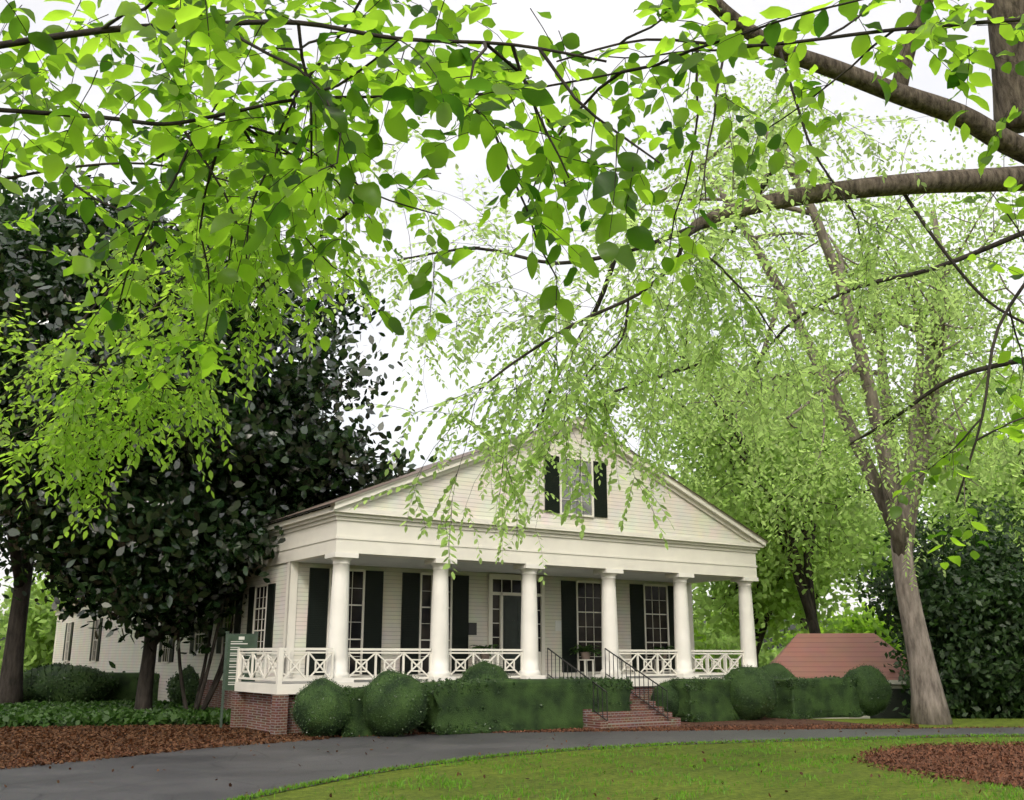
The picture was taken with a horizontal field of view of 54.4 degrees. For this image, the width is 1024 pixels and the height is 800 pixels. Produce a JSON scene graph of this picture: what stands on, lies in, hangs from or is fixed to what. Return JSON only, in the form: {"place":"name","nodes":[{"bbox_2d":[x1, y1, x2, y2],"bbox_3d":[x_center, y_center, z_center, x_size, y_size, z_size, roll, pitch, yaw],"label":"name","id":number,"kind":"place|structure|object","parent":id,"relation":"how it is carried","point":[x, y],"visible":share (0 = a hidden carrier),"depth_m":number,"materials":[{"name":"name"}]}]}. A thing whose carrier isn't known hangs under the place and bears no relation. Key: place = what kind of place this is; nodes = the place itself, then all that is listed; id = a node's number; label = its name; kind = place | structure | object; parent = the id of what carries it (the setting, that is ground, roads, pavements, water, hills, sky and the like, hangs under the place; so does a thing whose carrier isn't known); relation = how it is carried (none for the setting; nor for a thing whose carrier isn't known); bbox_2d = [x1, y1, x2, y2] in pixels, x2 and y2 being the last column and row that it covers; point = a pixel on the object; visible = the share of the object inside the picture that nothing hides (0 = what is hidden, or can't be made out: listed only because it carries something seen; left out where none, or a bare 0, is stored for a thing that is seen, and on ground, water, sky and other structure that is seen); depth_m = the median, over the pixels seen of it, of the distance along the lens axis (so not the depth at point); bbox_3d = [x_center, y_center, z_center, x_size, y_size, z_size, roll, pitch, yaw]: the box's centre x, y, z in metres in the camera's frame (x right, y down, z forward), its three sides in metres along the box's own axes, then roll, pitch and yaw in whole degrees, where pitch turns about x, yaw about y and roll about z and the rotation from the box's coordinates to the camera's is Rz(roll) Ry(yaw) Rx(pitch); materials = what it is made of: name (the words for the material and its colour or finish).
{"place":"outdoors","nodes":[
{"label":"outdoors","id":0,"kind":"place"},
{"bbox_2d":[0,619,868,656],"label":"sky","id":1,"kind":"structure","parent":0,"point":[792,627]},
{"bbox_2d":[0,0,1023,618],"bbox_3d":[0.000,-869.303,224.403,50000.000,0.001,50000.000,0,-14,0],"label":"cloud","id":2,"kind":"structure","parent":0,"point":[592,24],"depth_m":1878.17,"materials":[{"name":"white"}]},
{"bbox_2d":[0,659,1023,799],"bbox_3d":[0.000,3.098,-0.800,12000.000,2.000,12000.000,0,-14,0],"label":"ground","id":3,"kind":"structure","parent":0,"point":[812,789],"depth_m":18.77,"materials":[{"name":"green plant"}]},
{"bbox_2d":[0,571,80,671],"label":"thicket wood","id":4,"kind":"object","parent":3,"relation":"on","point":[40,637],"visible":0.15,"depth_m":84.35,"materials":[{"name":"green plant"}]},
{"bbox_2d":[0,142,81,703],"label":"tree","id":5,"kind":"object","parent":3,"relation":"on","point":[11,681],"visible":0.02,"depth_m":42.64,"materials":[{"name":"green plant"}]},
{"bbox_2d":[0,526,90,612],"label":"tree","id":6,"kind":"object","parent":3,"relation":"on","point":[41,595],"visible":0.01,"depth_m":71.53,"materials":[{"name":"green plant"}]},
{"bbox_2d":[23,661,118,702],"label":"hedge","id":7,"kind":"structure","parent":3,"relation":"on","point":[59,682],"depth_m":43.87,"materials":[{"name":"green plant"}]},
{"bbox_2d":[102,671,159,700],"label":"hedge","id":8,"kind":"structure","parent":3,"relation":"on","point":[126,688],"depth_m":45.64,"materials":[{"name":"green plant"}]},
{"bbox_2d":[177,567,233,709],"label":"tree trunks","id":9,"kind":"object","parent":3,"relation":"on","point":[203,681],"visible":0.52,"depth_m":37.20,"materials":[{"name":"brown plant"}]},
{"bbox_2d":[0,157,437,709],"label":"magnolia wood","id":10,"kind":"object","parent":3,"relation":"on","point":[178,548],"visible":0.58,"depth_m":35.16,"materials":[{"name":"green plant"}]},
{"bbox_2d":[334,684,377,736],"bbox_3d":[-4.466,9.055,29.017,1.569,1.471,1.266,9,-17,-32],"label":"hedge","id":11,"kind":"object","parent":3,"relation":"on","point":[355,726],"visible":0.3,"depth_m":28.43,"materials":[{"name":"green plant"}]},
{"bbox_2d":[52,416,767,735],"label":"house","id":12,"kind":"structure","parent":3,"relation":"on","point":[361,594],"depth_m":36.02,"materials":[{"name":"paint"}]},
{"bbox_2d":[468,644,500,663],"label":"fern","id":13,"kind":"object","parent":12,"relation":"on","point":[484,656],"visible":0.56,"depth_m":36.69,"materials":[{"name":"green plant"}]},
{"bbox_2d":[569,644,601,676],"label":"fern","id":14,"kind":"object","parent":12,"relation":"on","point":[586,651],"visible":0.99,"depth_m":39.17,"materials":[{"name":"green plant"}]},
{"bbox_2d":[646,646,674,673],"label":"fern","id":15,"kind":"object","parent":12,"relation":"on","point":[663,656],"visible":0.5,"depth_m":41.18,"materials":[{"name":"plant"}]},
{"bbox_2d":[2,716,901,757],"bbox_3d":[-23.500,12.030,37.818,73.000,0.001,70.750,0,-14,0],"label":"mulch bed","id":16,"kind":"object","parent":3,"relation":"on","point":[773,721],"visible":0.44,"depth_m":33.95,"materials":[{"name":"brown wood"}]},
{"bbox_2d":[0,721,918,765],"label":"mulch bed chips","id":17,"kind":"object","parent":3,"relation":"on","point":[798,726],"visible":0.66,"depth_m":30.93,"materials":[{"name":"brown wood"}]},
{"bbox_2d":[5,723,228,727],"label":"ground cover leaves","id":18,"kind":"object","parent":17,"relation":"on","point":[128,724],"depth_m":33.27,"materials":[{"name":"green plant"}]},
{"bbox_2d":[0,698,230,726],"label":"ground cover plants","id":19,"kind":"object","parent":18,"relation":"on","point":[31,712],"visible":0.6,"depth_m":33.96,"materials":[{"name":"green plant"}]},
{"bbox_2d":[0,723,330,768],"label":"mulch bed","id":20,"kind":"object","parent":17,"relation":"on","point":[45,742],"visible":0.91,"depth_m":26.90,"materials":[{"name":"brown wood"}]},
{"bbox_2d":[166,664,199,705],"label":"hedge","id":21,"kind":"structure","parent":17,"relation":"on","point":[191,679],"depth_m":40.64,"materials":[{"name":"green plant"}]},
{"bbox_2d":[219,631,258,727],"bbox_3d":[-8.745,8.955,31.888,1.030,3.000,0.110,3,-15,-12],"label":"info sign","id":22,"kind":"object","parent":17,"relation":"on","point":[234,643],"visible":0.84,"depth_m":31.99,"materials":[{"name":"green metal"}]},
{"bbox_2d":[289,676,353,736],"bbox_3d":[-5.396,8.735,28.336,1.801,1.715,1.761,0,-14,0],"label":"boxwood","id":23,"kind":"object","parent":17,"relation":"on","point":[322,706],"visible":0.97,"depth_m":27.74,"materials":[{"name":"green plant"}]},
{"bbox_2d":[361,669,430,736],"bbox_3d":[-3.378,8.751,28.823,2.058,1.925,2.030,0,-14,0],"label":"boxwood","id":24,"kind":"object","parent":17,"relation":"on","point":[395,704],"visible":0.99,"depth_m":28.16,"materials":[{"name":"green plant"}]},
{"bbox_2d":[460,659,510,678],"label":"boxwood","id":25,"kind":"object","parent":17,"relation":"on","point":[483,669],"visible":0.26,"depth_m":31.84,"materials":[{"name":"green plant"}]},
{"bbox_2d":[650,679,679,716],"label":"boxwood","id":26,"kind":"object","parent":17,"relation":"on","point":[673,700],"visible":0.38,"depth_m":35.13,"materials":[{"name":"green plant"}]},
{"bbox_2d":[720,664,777,719],"bbox_3d":[8.588,10.613,36.218,2.136,1.966,2.182,0,-14,0],"label":"boxwood","id":27,"kind":"object","parent":17,"relation":"on","point":[753,694],"visible":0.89,"depth_m":35.49,"materials":[{"name":"green plant"}]},
{"bbox_2d":[4,728,1016,799],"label":"fallen leaves","id":28,"kind":"object","parent":3,"relation":"on","point":[518,798],"visible":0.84,"depth_m":20.27,"materials":[{"name":"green plant"}]},
{"bbox_2d":[415,676,633,734],"bbox_3d":[0.467,9.562,31.399,8.130,1.679,1.605,9,-17,-32],"label":"hedge","id":29,"kind":"object","parent":3,"relation":"on","point":[470,706],"visible":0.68,"depth_m":30.46,"materials":[{"name":"green plant"}]},
{"bbox_2d":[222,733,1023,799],"bbox_3d":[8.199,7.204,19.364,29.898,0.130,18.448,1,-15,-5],"label":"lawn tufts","id":30,"kind":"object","parent":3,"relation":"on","point":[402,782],"visible":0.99,"depth_m":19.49,"materials":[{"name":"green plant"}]},
{"bbox_2d":[618,415,705,632],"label":"tree","id":31,"kind":"object","parent":3,"relation":"on","point":[696,599],"depth_m":88.67,"materials":[{"name":"green plant"}]},
{"bbox_2d":[667,676,742,721],"bbox_3d":[6.931,10.746,35.797,2.914,1.585,1.477,9,-17,-32],"label":"hedge","id":32,"kind":"object","parent":3,"relation":"on","point":[705,700],"visible":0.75,"depth_m":35.06,"materials":[{"name":"green plant"}]},
{"bbox_2d":[693,587,728,671],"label":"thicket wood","id":33,"kind":"object","parent":3,"relation":"on","point":[703,636],"depth_m":84.96,"materials":[{"name":"green plant"}]},
{"bbox_2d":[693,599,783,671],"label":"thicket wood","id":34,"kind":"object","parent":3,"relation":"on","point":[763,660],"visible":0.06,"depth_m":92.08,"materials":[{"name":"green plant"}]},
{"bbox_2d":[566,282,982,632],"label":"tree","id":35,"kind":"object","parent":3,"relation":"on","point":[731,468],"visible":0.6,"depth_m":57.02,"materials":[{"name":"green plant"}]},
{"bbox_2d":[759,661,794,678],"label":"boxwood","id":36,"kind":"object","parent":3,"relation":"on","point":[775,669],"visible":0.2,"depth_m":39.10,"materials":[{"name":"green plant"}]},
{"bbox_2d":[667,373,901,671],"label":"tree","id":37,"kind":"object","parent":3,"relation":"on","point":[769,615],"visible":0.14,"depth_m":65.42,"materials":[{"name":"green plant"}]},
{"bbox_2d":[568,52,1023,724],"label":"tree","id":38,"kind":"object","parent":3,"relation":"on","point":[928,702],"visible":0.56,"depth_m":36.59,"materials":[{"name":"green plant"}]},
{"bbox_2d":[672,419,938,655],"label":"tree","id":39,"kind":"object","parent":3,"relation":"on","point":[879,561],"visible":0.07,"depth_m":80.61,"materials":[{"name":"green plant"}]},
{"bbox_2d":[765,675,866,718],"bbox_3d":[11.670,11.344,38.111,4.533,1.584,1.596,9,-17,-32],"label":"hedge","id":40,"kind":"object","parent":3,"relation":"on","point":[820,697],"visible":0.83,"depth_m":37.22,"materials":[{"name":"green plant"}]},
{"bbox_2d":[766,594,904,654],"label":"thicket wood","id":41,"kind":"object","parent":3,"relation":"on","point":[843,623],"visible":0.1,"depth_m":99.11,"materials":[{"name":"green plant"}]},
{"bbox_2d":[770,633,910,718],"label":"outbuilding","id":42,"kind":"structure","parent":3,"relation":"on","point":[810,655],"depth_m":45.83,"materials":[{"name":"brick"}]},
{"bbox_2d":[842,663,892,715],"bbox_3d":[13.885,11.386,39.169,2.081,2.008,2.083,0,-14,0],"label":"boxwood","id":43,"kind":"object","parent":3,"relation":"on","point":[874,689],"visible":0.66,"depth_m":38.44,"materials":[{"name":"green plant"}]},
{"bbox_2d":[839,490,1023,718],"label":"evergreen tree wood","id":44,"kind":"object","parent":3,"relation":"on","point":[973,611],"visible":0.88,"depth_m":40.27,"materials":[{"name":"green plant"}]},
{"bbox_2d":[851,741,1023,788],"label":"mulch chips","id":45,"kind":"object","parent":3,"relation":"on","point":[969,775],"visible":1,"depth_m":21.53,"materials":[{"name":"brown wood"}]},
{"bbox_2d":[861,372,1022,564],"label":"tree","id":46,"kind":"object","parent":3,"relation":"on","point":[978,449],"visible":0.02,"depth_m":80.39,"materials":[{"name":"green plant"}]},
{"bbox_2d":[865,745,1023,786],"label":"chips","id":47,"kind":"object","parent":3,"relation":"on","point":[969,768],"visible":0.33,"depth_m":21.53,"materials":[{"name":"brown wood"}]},
{"bbox_2d":[917,337,1023,577],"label":"tree","id":48,"kind":"object","parent":3,"relation":"on","point":[999,493],"visible":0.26,"depth_m":62.96,"materials":[{"name":"green plant"}]},
{"bbox_2d":[0,0,1023,589],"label":"overhanging limbs","id":49,"kind":"object","parent":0,"point":[290,188],"visible":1,"depth_m":4.96,"materials":[{"name":"green plant"}]},
{"bbox_2d":[0,727,1023,799],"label":"driveway","id":50,"kind":"structure","parent":0,"point":[193,774],"depth_m":21.77,"materials":[{"name":"grey asphalt"}]},
{"bbox_2d":[0,726,1022,799],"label":"drive debris","id":51,"kind":"object","parent":50,"relation":"on","point":[417,733],"visible":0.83,"depth_m":28.43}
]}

